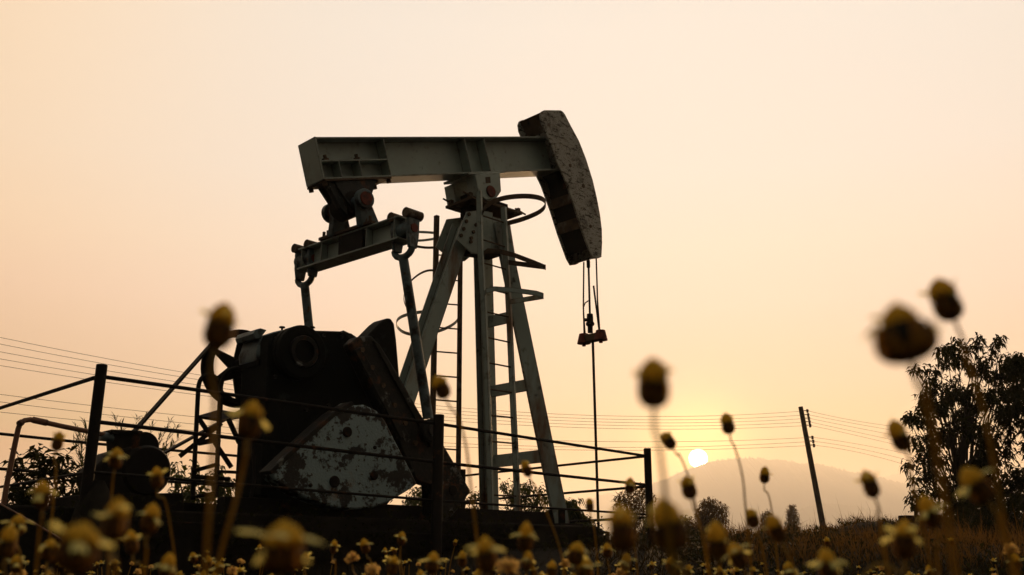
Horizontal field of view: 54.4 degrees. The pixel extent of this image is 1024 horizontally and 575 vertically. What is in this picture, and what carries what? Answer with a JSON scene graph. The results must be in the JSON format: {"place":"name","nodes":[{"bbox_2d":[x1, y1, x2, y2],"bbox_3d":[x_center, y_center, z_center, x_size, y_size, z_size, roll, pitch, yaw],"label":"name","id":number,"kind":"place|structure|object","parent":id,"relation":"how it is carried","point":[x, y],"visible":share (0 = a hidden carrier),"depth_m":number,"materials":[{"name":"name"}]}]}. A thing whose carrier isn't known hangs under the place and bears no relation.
{"place":"outdoors","nodes":[
{"label":"outdoors","id":0,"kind":"place"},
{"bbox_2d":[0,0,1023,511],"label":"sky","id":1,"kind":"structure","parent":0,"point":[769,177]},
{"bbox_2d":[39,486,1023,574],"bbox_3d":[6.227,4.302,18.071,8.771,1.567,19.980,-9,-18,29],"label":"dry grass","id":2,"kind":"structure","parent":0,"point":[960,536],"depth_m":10.62,"materials":[{"name":"brown plant"}]},
{"bbox_2d":[130,522,1023,574],"bbox_3d":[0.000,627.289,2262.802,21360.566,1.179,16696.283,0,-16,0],"label":"ground","id":3,"kind":"structure","parent":0,"point":[542,557],"depth_m":9.76,"materials":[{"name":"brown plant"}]},
{"bbox_2d":[0,524,17,574],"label":"wildflower","id":4,"kind":"object","parent":3,"relation":"on","point":[8,539],"visible":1,"depth_m":0.55,"materials":[{"name":"yellow plant"}]},
{"bbox_2d":[0,448,30,504],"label":"broadleaf shrub","id":5,"kind":"object","parent":3,"relation":"on","point":[16,463],"visible":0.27,"depth_m":11.35,"materials":[{"name":"green plant"}]},
{"bbox_2d":[6,555,27,574],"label":"wildflower","id":6,"kind":"object","parent":3,"relation":"on","point":[15,565],"visible":0.8,"depth_m":0.86,"materials":[{"name":"yellow plant"}]},
{"bbox_2d":[1,514,34,574],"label":"wildflower","id":7,"kind":"object","parent":3,"relation":"on","point":[18,521],"visible":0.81,"depth_m":0.83,"materials":[{"name":"yellow plant"}]},
{"bbox_2d":[0,443,82,505],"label":"broadleaf shrub","id":8,"kind":"object","parent":3,"relation":"on","point":[22,496],"visible":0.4,"depth_m":10.66,"materials":[{"name":"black plant"}]},
{"bbox_2d":[28,480,58,574],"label":"wildflower","id":9,"kind":"object","parent":3,"relation":"on","point":[41,500],"visible":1,"depth_m":0.58,"materials":[{"name":"yellow"}]},
{"bbox_2d":[39,538,56,574],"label":"wildflower","id":10,"kind":"object","parent":3,"relation":"on","point":[48,547],"visible":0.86,"depth_m":0.69,"materials":[{"name":"yellow plant"}]},
{"bbox_2d":[45,431,66,574],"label":"wildflower","id":11,"kind":"object","parent":3,"relation":"on","point":[57,442],"visible":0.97,"depth_m":0.83,"materials":[{"name":"yellow"}]},
{"bbox_2d":[47,521,114,574],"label":"wildflower","id":12,"kind":"object","parent":3,"relation":"on","point":[75,549],"visible":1,"depth_m":0.32,"materials":[{"name":"yellow plant"}]},
{"bbox_2d":[71,418,102,468],"bbox_3d":[-5.255,2.344,12.375,0.775,1.709,0.856,10,-19,-33],"label":"feathery reed","id":13,"kind":"object","parent":3,"relation":"on","point":[81,457],"visible":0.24,"depth_m":12.37,"materials":[{"name":"green plant"}]},
{"bbox_2d":[57,480,119,574],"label":"post footing","id":14,"kind":"object","parent":3,"relation":"on","point":[99,492],"visible":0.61,"depth_m":8.02,"materials":[{"name":"concrete"}]},
{"bbox_2d":[92,498,130,574],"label":"wildflower","id":15,"kind":"object","parent":3,"relation":"on","point":[115,522],"visible":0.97,"depth_m":0.37,"materials":[{"name":"yellow plant"}]},
{"bbox_2d":[103,447,128,574],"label":"wildflower","id":16,"kind":"object","parent":3,"relation":"on","point":[116,457],"visible":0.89,"depth_m":0.80,"materials":[{"name":"yellow"}]},
{"bbox_2d":[121,530,143,572],"bbox_3d":[-0.225,0.369,0.698,0.015,0.383,0.185,-7,-17,23],"label":"wildflower","id":17,"kind":"object","parent":3,"relation":"on","point":[131,543],"visible":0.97,"depth_m":0.67,"materials":[{"name":"yellow plant"}]},
{"bbox_2d":[110,410,184,456],"bbox_3d":[-4.607,2.360,12.403,1.028,1.666,0.920,0,-16,0],"label":"feathery reed","id":18,"kind":"object","parent":3,"relation":"on","point":[159,440],"visible":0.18,"depth_m":12.56,"materials":[{"name":"green plant"}]},
{"bbox_2d":[138,502,161,574],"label":"wildflower","id":19,"kind":"object","parent":3,"relation":"on","point":[150,521],"visible":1,"depth_m":0.58,"materials":[{"name":"yellow"}]},
{"bbox_2d":[147,466,176,574],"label":"wildflower","id":20,"kind":"object","parent":3,"relation":"on","point":[156,478],"visible":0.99,"depth_m":0.79,"materials":[{"name":"yellow"}]},
{"bbox_2d":[151,552,175,574],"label":"wildflower","id":21,"kind":"object","parent":3,"relation":"on","point":[167,565],"visible":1,"depth_m":0.63,"materials":[{"name":"yellow plant"}]},
{"bbox_2d":[188,552,201,572],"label":"wildflower","id":22,"kind":"object","parent":3,"relation":"on","point":[193,557],"visible":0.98,"depth_m":1.48,"materials":[{"name":"yellow plant"}]},
{"bbox_2d":[165,459,234,503],"bbox_3d":[-4.490,3.090,14.193,1.344,1.278,1.288,0,-16,0],"label":"leafy bush","id":23,"kind":"object","parent":3,"relation":"on","point":[187,493],"visible":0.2,"depth_m":14.20,"materials":[{"name":"green plant"}]},
{"bbox_2d":[200,300,239,574],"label":"wildflower","id":24,"kind":"object","parent":3,"relation":"on","point":[219,330],"visible":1,"depth_m":0.34,"materials":[{"name":"yellow"}]},
{"bbox_2d":[209,562,230,574],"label":"wildflower","id":25,"kind":"object","parent":3,"relation":"on","point":[221,569],"visible":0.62,"depth_m":1.37,"materials":[{"name":"yellow plant"}]},
{"bbox_2d":[227,566,237,574],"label":"wildflower","id":26,"kind":"object","parent":3,"relation":"on","point":[232,570],"visible":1,"depth_m":1.39,"materials":[{"name":"pink"}]},
{"bbox_2d":[213,401,269,574],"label":"wildflower","id":27,"kind":"object","parent":3,"relation":"on","point":[251,422],"visible":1,"depth_m":0.42,"materials":[{"name":"yellow"}]},
{"bbox_2d":[235,519,325,574],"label":"wildflower","id":28,"kind":"object","parent":3,"relation":"on","point":[283,552],"visible":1,"depth_m":0.32,"materials":[{"name":"yellow plant"}]},
{"bbox_2d":[0,504,608,574],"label":"foundation slab","id":29,"kind":"structure","parent":3,"relation":"on","point":[184,538],"depth_m":9.21,"materials":[{"name":"concrete"}]},
{"bbox_2d":[0,503,59,538],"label":"slack wire","id":30,"kind":"object","parent":29,"relation":"hanging from","point":[36,524],"visible":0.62,"depth_m":6.13,"materials":[{"name":"black metal"}]},
{"bbox_2d":[1,417,105,504],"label":"bent pipe","id":31,"kind":"object","parent":29,"relation":"on","point":[20,423],"visible":0.89,"depth_m":9.17,"materials":[{"name":"brown metal"}]},
{"bbox_2d":[54,429,182,510],"bbox_3d":[-4.049,1.963,10.363,1.093,0.927,0.720,14,-21,-42],"label":"electric motor","id":32,"kind":"object","parent":29,"relation":"on","point":[143,452],"visible":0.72,"depth_m":10.13,"materials":[{"name":"metal"}]},
{"bbox_2d":[133,110,607,528],"bbox_3d":[-1.295,-0.007,12.976,6.790,6.329,2.634,14,-21,-42],"label":"pumpjack","id":33,"kind":"object","parent":29,"relation":"on","point":[306,363],"visible":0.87,"depth_m":12.21,"materials":[{"name":"grey paint"}]},
{"bbox_2d":[178,366,241,499],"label":"access stairs","id":34,"kind":"structure","parent":33,"relation":"attached to","point":[223,415],"depth_m":10.67,"materials":[{"name":"metal"}]},
{"bbox_2d":[303,552,313,574],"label":"wildflower","id":35,"kind":"object","parent":3,"relation":"on","point":[307,554],"visible":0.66,"depth_m":1.16,"materials":[{"name":"yellow plant"}]},
{"bbox_2d":[0,364,653,556],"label":"pipe fence","id":36,"kind":"object","parent":3,"relation":"on","point":[96,422],"visible":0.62,"depth_m":10.24,"materials":[{"name":"metal"}]},
{"bbox_2d":[330,539,339,574],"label":"wildflower","id":37,"kind":"object","parent":3,"relation":"on","point":[333,548],"visible":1,"depth_m":1.32,"materials":[{"name":"yellow plant"}]},
{"bbox_2d":[344,551,359,574],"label":"wildflower","id":38,"kind":"object","parent":3,"relation":"on","point":[353,556],"visible":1,"depth_m":1.20,"materials":[{"name":"pink"}]},
{"bbox_2d":[357,538,373,574],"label":"wildflower","id":39,"kind":"object","parent":3,"relation":"on","point":[364,545],"visible":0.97,"depth_m":1.20,"materials":[{"name":"yellow plant"}]},
{"bbox_2d":[365,563,379,574],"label":"wildflower","id":40,"kind":"object","parent":3,"relation":"on","point":[372,569],"visible":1,"depth_m":0.99,"materials":[{"name":"pink"}]},
{"bbox_2d":[386,556,399,574],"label":"wildflower","id":41,"kind":"object","parent":3,"relation":"on","point":[392,566],"visible":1,"depth_m":0.90,"materials":[{"name":"yellow plant"}]},
{"bbox_2d":[394,531,406,574],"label":"wildflower","id":42,"kind":"object","parent":3,"relation":"on","point":[402,538],"visible":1,"depth_m":1.20,"materials":[{"name":"yellow"}]},
{"bbox_2d":[401,486,421,505],"bbox_3d":[-1.654,3.844,16.558,1.219,1.241,1.631,0,-16,0],"label":"leafy bush","id":43,"kind":"object","parent":3,"relation":"on","point":[416,502],"visible":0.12,"depth_m":16.38,"materials":[{"name":"green plant"}]},
{"bbox_2d":[418,551,446,574],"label":"wildflower","id":44,"kind":"object","parent":3,"relation":"on","point":[432,563],"visible":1,"depth_m":0.80,"materials":[{"name":"yellow plant"}]},
{"bbox_2d":[431,375,480,574],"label":"wildflower","id":45,"kind":"object","parent":3,"relation":"on","point":[441,387],"visible":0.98,"depth_m":0.65,"materials":[{"name":"yellow"}]},
{"bbox_2d":[455,551,466,574],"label":"wildflower","id":46,"kind":"object","parent":3,"relation":"on","point":[462,559],"visible":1,"depth_m":1.01,"materials":[{"name":"yellow plant"}]},
{"bbox_2d":[465,491,479,508],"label":"leafy bush","id":47,"kind":"object","parent":3,"relation":"on","point":[475,497],"visible":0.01,"depth_m":16.41,"materials":[{"name":"green plant"}]},
{"bbox_2d":[462,536,505,574],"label":"wildflower","id":48,"kind":"object","parent":3,"relation":"on","point":[485,548],"visible":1,"depth_m":0.45,"materials":[{"name":"yellow plant"}]},
{"bbox_2d":[496,556,519,573],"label":"wildflower","id":49,"kind":"object","parent":3,"relation":"on","point":[508,566],"visible":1,"depth_m":0.71,"materials":[{"name":"pink"}]},
{"bbox_2d":[498,478,548,511],"bbox_3d":[0.252,3.908,17.056,1.365,1.383,1.929,0,-16,0],"label":"leafy bush","id":50,"kind":"object","parent":3,"relation":"on","point":[525,489],"visible":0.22,"depth_m":16.88,"materials":[{"name":"green plant"}]},
{"bbox_2d":[511,521,537,574],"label":"wildflower","id":51,"kind":"object","parent":3,"relation":"on","point":[525,538],"visible":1,"depth_m":0.62,"materials":[{"name":"yellow"}]},
{"bbox_2d":[521,551,536,574],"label":"wildflower","id":52,"kind":"object","parent":3,"relation":"on","point":[528,566],"visible":0.73,"depth_m":0.90,"materials":[{"name":"yellow plant"}]},
{"bbox_2d":[520,461,565,574],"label":"wildflower","id":53,"kind":"object","parent":3,"relation":"on","point":[526,469],"visible":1,"depth_m":0.93,"materials":[{"name":"yellow"}]},
{"bbox_2d":[547,560,556,574],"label":"wildflower","id":54,"kind":"object","parent":3,"relation":"on","point":[552,568],"visible":1,"depth_m":1.04,"materials":[{"name":"yellow"}]},
{"bbox_2d":[559,558,569,574],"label":"wildflower","id":55,"kind":"object","parent":3,"relation":"on","point":[566,563],"visible":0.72,"depth_m":1.45,"materials":[{"name":"pink"}]},
{"bbox_2d":[563,542,588,574],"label":"wildflower","id":56,"kind":"object","parent":3,"relation":"on","point":[576,555],"visible":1,"depth_m":0.69,"materials":[{"name":"yellow plant"}]},
{"bbox_2d":[565,497,595,525],"bbox_3d":[1.025,3.897,16.153,0.848,0.977,1.070,0,-16,0],"label":"leafy bush","id":57,"kind":"object","parent":3,"relation":"on","point":[574,515],"visible":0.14,"depth_m":15.94,"materials":[{"name":"green plant"}]},
{"bbox_2d":[570,559,600,574],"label":"wildflower","id":58,"kind":"object","parent":3,"relation":"on","point":[587,564],"visible":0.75,"depth_m":0.71,"materials":[{"name":"yellow plant"}]},
{"bbox_2d":[585,497,598,574],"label":"wildflower","id":59,"kind":"object","parent":3,"relation":"on","point":[589,505],"visible":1,"depth_m":1.13,"materials":[{"name":"yellow"}]},
{"bbox_2d":[599,543,615,574],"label":"wildflower","id":60,"kind":"object","parent":3,"relation":"on","point":[607,550],"visible":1,"depth_m":1.16,"materials":[{"name":"yellow"}]},
{"bbox_2d":[600,504,635,574],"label":"wildflower","id":61,"kind":"object","parent":3,"relation":"on","point":[622,537],"visible":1,"depth_m":0.34,"materials":[{"name":"yellow"}]},
{"bbox_2d":[618,553,636,569],"bbox_3d":[0.125,0.547,1.316,0.019,0.371,0.820,0,-16,2],"label":"wildflower","id":62,"kind":"object","parent":3,"relation":"on","point":[621,562],"visible":0.54,"depth_m":0.97,"materials":[{"name":"yellow"}]},
{"bbox_2d":[620,477,637,574],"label":"wildflower","id":63,"kind":"object","parent":3,"relation":"on","point":[629,485],"visible":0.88,"depth_m":1.03,"materials":[{"name":"yellow"}]},
{"bbox_2d":[610,481,656,532],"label":"leafy bush","id":64,"kind":"object","parent":3,"relation":"on","point":[637,499],"visible":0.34,"depth_m":46.24,"materials":[{"name":"green plant"}]},
{"bbox_2d":[632,356,675,574],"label":"wildflower","id":65,"kind":"object","parent":3,"relation":"on","point":[653,389],"visible":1,"depth_m":0.31,"materials":[{"name":"yellow"}]},
{"bbox_2d":[645,496,691,574],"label":"wildflower","id":66,"kind":"object","parent":3,"relation":"on","point":[658,524],"visible":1,"depth_m":0.33,"materials":[{"name":"yellow plant"}]},
{"bbox_2d":[662,557,680,572],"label":"wildflower","id":67,"kind":"object","parent":3,"relation":"on","point":[668,565],"visible":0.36,"depth_m":1.01,"materials":[{"name":"yellow plant"}]},
{"bbox_2d":[660,431,708,574],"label":"wildflower","id":68,"kind":"object","parent":3,"relation":"on","point":[668,441],"visible":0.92,"depth_m":0.81,"materials":[{"name":"yellow"}]},
{"bbox_2d":[683,516,704,534],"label":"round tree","id":69,"kind":"object","parent":3,"relation":"on","point":[689,521],"visible":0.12,"depth_m":43.07,"materials":[{"name":"green plant"}]},
{"bbox_2d":[678,475,710,574],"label":"wildflower","id":70,"kind":"object","parent":3,"relation":"on","point":[688,488],"visible":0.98,"depth_m":0.68,"materials":[{"name":"yellow"}]},
{"bbox_2d":[693,496,730,535],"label":"leafy bush","id":71,"kind":"object","parent":3,"relation":"on","point":[707,508],"visible":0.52,"depth_m":59.61,"materials":[{"name":"green plant"}]},
{"bbox_2d":[706,520,727,574],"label":"wildflower","id":72,"kind":"object","parent":3,"relation":"on","point":[717,543],"visible":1,"depth_m":0.48,"materials":[{"name":"yellow"}]},
{"bbox_2d":[719,412,752,574],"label":"wildflower","id":73,"kind":"object","parent":3,"relation":"on","point":[728,424],"visible":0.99,"depth_m":0.81,"materials":[{"name":"yellow"}]},
{"bbox_2d":[722,543,751,574],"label":"wildflower","id":74,"kind":"object","parent":3,"relation":"on","point":[738,559],"visible":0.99,"depth_m":0.63,"materials":[{"name":"yellow plant"}]},
{"bbox_2d":[747,508,767,574],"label":"wildflower","id":75,"kind":"object","parent":3,"relation":"on","point":[753,519],"visible":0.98,"depth_m":0.84,"materials":[{"name":"yellow"}]},
{"bbox_2d":[758,509,771,531],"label":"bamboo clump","id":76,"kind":"object","parent":3,"relation":"on","point":[766,514],"visible":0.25,"depth_m":82.09,"materials":[{"name":"green plant"}]},
{"bbox_2d":[759,466,778,574],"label":"wildflower","id":77,"kind":"object","parent":3,"relation":"on","point":[764,477],"visible":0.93,"depth_m":1.05,"materials":[{"name":"yellow"}]},
{"bbox_2d":[763,514,796,574],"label":"wildflower","id":78,"kind":"object","parent":3,"relation":"on","point":[776,530],"visible":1,"depth_m":0.57,"materials":[{"name":"yellow plant"}]},
{"bbox_2d":[780,561,797,574],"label":"wildflower","id":79,"kind":"object","parent":3,"relation":"on","point":[787,569],"visible":0.82,"depth_m":0.97,"materials":[{"name":"yellow plant"}]},
{"bbox_2d":[783,503,801,531],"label":"leafy bush","id":80,"kind":"object","parent":3,"relation":"on","point":[791,514],"visible":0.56,"depth_m":82.13,"materials":[{"name":"green plant"}]},
{"bbox_2d":[798,406,825,527],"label":"utility pole","id":81,"kind":"object","parent":3,"relation":"on","point":[820,512],"visible":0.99,"depth_m":59.22,"materials":[{"name":"brown wood"}]},
{"bbox_2d":[3,352,886,433],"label":"power line","id":82,"kind":"object","parent":81,"relation":"attached to","point":[447,413],"visible":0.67,"depth_m":52.55,"materials":[{"name":"brown metal"}]},
{"bbox_2d":[2,359,890,439],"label":"power line","id":83,"kind":"object","parent":81,"relation":"attached to","point":[497,420],"visible":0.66,"depth_m":53.12,"materials":[{"name":"brown metal"}]},
{"bbox_2d":[2,412,897,462],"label":"power line","id":84,"kind":"object","parent":81,"relation":"attached to","point":[499,448],"visible":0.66,"depth_m":50.75,"materials":[{"name":"brown metal"}]},
{"bbox_2d":[3,402,908,460],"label":"power line","id":85,"kind":"object","parent":81,"relation":"attached to","point":[462,443],"visible":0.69,"depth_m":53.44,"materials":[{"name":"brown metal"}]},
{"bbox_2d":[1,344,913,433],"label":"power line","id":86,"kind":"object","parent":81,"relation":"attached to","point":[441,409],"visible":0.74,"depth_m":51.64,"materials":[{"name":"brown metal"}]},
{"bbox_2d":[0,337,914,428],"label":"power line","id":87,"kind":"object","parent":81,"relation":"attached to","point":[447,406],"visible":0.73,"depth_m":52.80,"materials":[{"name":"brown metal"}]},
{"bbox_2d":[0,394,914,455],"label":"power line","id":88,"kind":"object","parent":81,"relation":"attached to","point":[473,437],"visible":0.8,"depth_m":53.04,"materials":[{"name":"brown metal"}]},
{"bbox_2d":[0,365,915,449],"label":"power line","id":89,"kind":"object","parent":81,"relation":"attached to","point":[444,420],"visible":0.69,"depth_m":50.44,"materials":[{"name":"brown metal"}]},
{"bbox_2d":[807,548,847,574],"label":"wildflower","id":90,"kind":"object","parent":3,"relation":"on","point":[826,563],"visible":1,"depth_m":0.49,"materials":[{"name":"yellow plant"}]},
{"bbox_2d":[854,469,889,574],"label":"wildflower","id":91,"kind":"object","parent":3,"relation":"on","point":[870,484],"visible":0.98,"depth_m":0.54,"materials":[{"name":"yellow"}]},
{"bbox_2d":[862,520,922,574],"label":"wildflower","id":92,"kind":"object","parent":3,"relation":"on","point":[904,542],"visible":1,"depth_m":0.44,"materials":[{"name":"yellow"}]},
{"bbox_2d":[882,418,933,574],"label":"wildflower","id":93,"kind":"object","parent":3,"relation":"on","point":[901,440],"visible":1,"depth_m":0.52,"materials":[{"name":"yellow"}]},
{"bbox_2d":[861,300,958,574],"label":"wildflower","id":94,"kind":"object","parent":3,"relation":"on","point":[903,334],"visible":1,"depth_m":0.26,"materials":[{"name":"yellow"}]},
{"bbox_2d":[898,515,950,520],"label":"wall","id":95,"kind":"structure","parent":3,"relation":"on","point":[908,517],"depth_m":22.42,"materials":[{"name":"concrete"}]},
{"bbox_2d":[917,495,942,574],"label":"wildflower","id":96,"kind":"object","parent":3,"relation":"on","point":[930,513],"visible":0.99,"depth_m":0.54,"materials":[{"name":"yellow plant"}]},
{"bbox_2d":[898,332,1023,526],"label":"leafy tree","id":97,"kind":"object","parent":3,"relation":"on","point":[1010,369],"visible":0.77,"depth_m":19.54,"materials":[{"name":"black plant"}]},
{"bbox_2d":[918,277,1013,574],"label":"wildflower","id":98,"kind":"object","parent":3,"relation":"on","point":[945,300],"visible":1,"depth_m":0.36,"materials":[{"name":"yellow"}]},
{"bbox_2d":[950,484,1023,539],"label":"hedge shrub","id":99,"kind":"object","parent":3,"relation":"on","point":[972,519],"visible":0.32,"depth_m":15.89,"materials":[{"name":"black plant"}]},
{"bbox_2d":[956,467,1019,574],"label":"wildflower","id":100,"kind":"object","parent":3,"relation":"on","point":[977,487],"visible":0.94,"depth_m":0.42,"materials":[{"name":"yellow plant"}]},
{"bbox_2d":[1003,543,1019,553],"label":"wildflower","id":101,"kind":"object","parent":3,"relation":"on","point":[1013,548],"visible":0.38,"depth_m":1.15,"materials":[{"name":"yellow plant"}]},
{"bbox_2d":[1006,553,1023,570],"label":"wildflower","id":102,"kind":"object","parent":3,"relation":"on","point":[1017,559],"visible":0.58,"depth_m":1.02,"materials":[{"name":"yellow plant"}]},
{"bbox_2d":[628,456,942,531],"bbox_3d":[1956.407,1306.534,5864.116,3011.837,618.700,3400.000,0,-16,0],"label":"hill","id":103,"kind":"structure","parent":0,"point":[788,483],"depth_m":5456.00,"materials":[{"name":"beige"}]},
{"bbox_2d":[557,514,1023,574],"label":"bank grass","id":104,"kind":"structure","parent":0,"point":[643,546],"depth_m":9.99,"materials":[{"name":"black plant"}]},
{"bbox_2d":[581,471,1021,534],"bbox_3d":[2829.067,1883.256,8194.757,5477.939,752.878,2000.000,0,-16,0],"label":"hill","id":105,"kind":"structure","parent":0,"point":[605,504],"depth_m":8126.92,"materials":[{"name":"beige"}]},
{"bbox_2d":[735,503,899,533],"bbox_3d":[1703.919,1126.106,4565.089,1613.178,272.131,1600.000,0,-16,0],"label":"hill","id":106,"kind":"structure","parent":0,"point":[806,514],"depth_m":4499.99,"materials":[{"name":"beige"}]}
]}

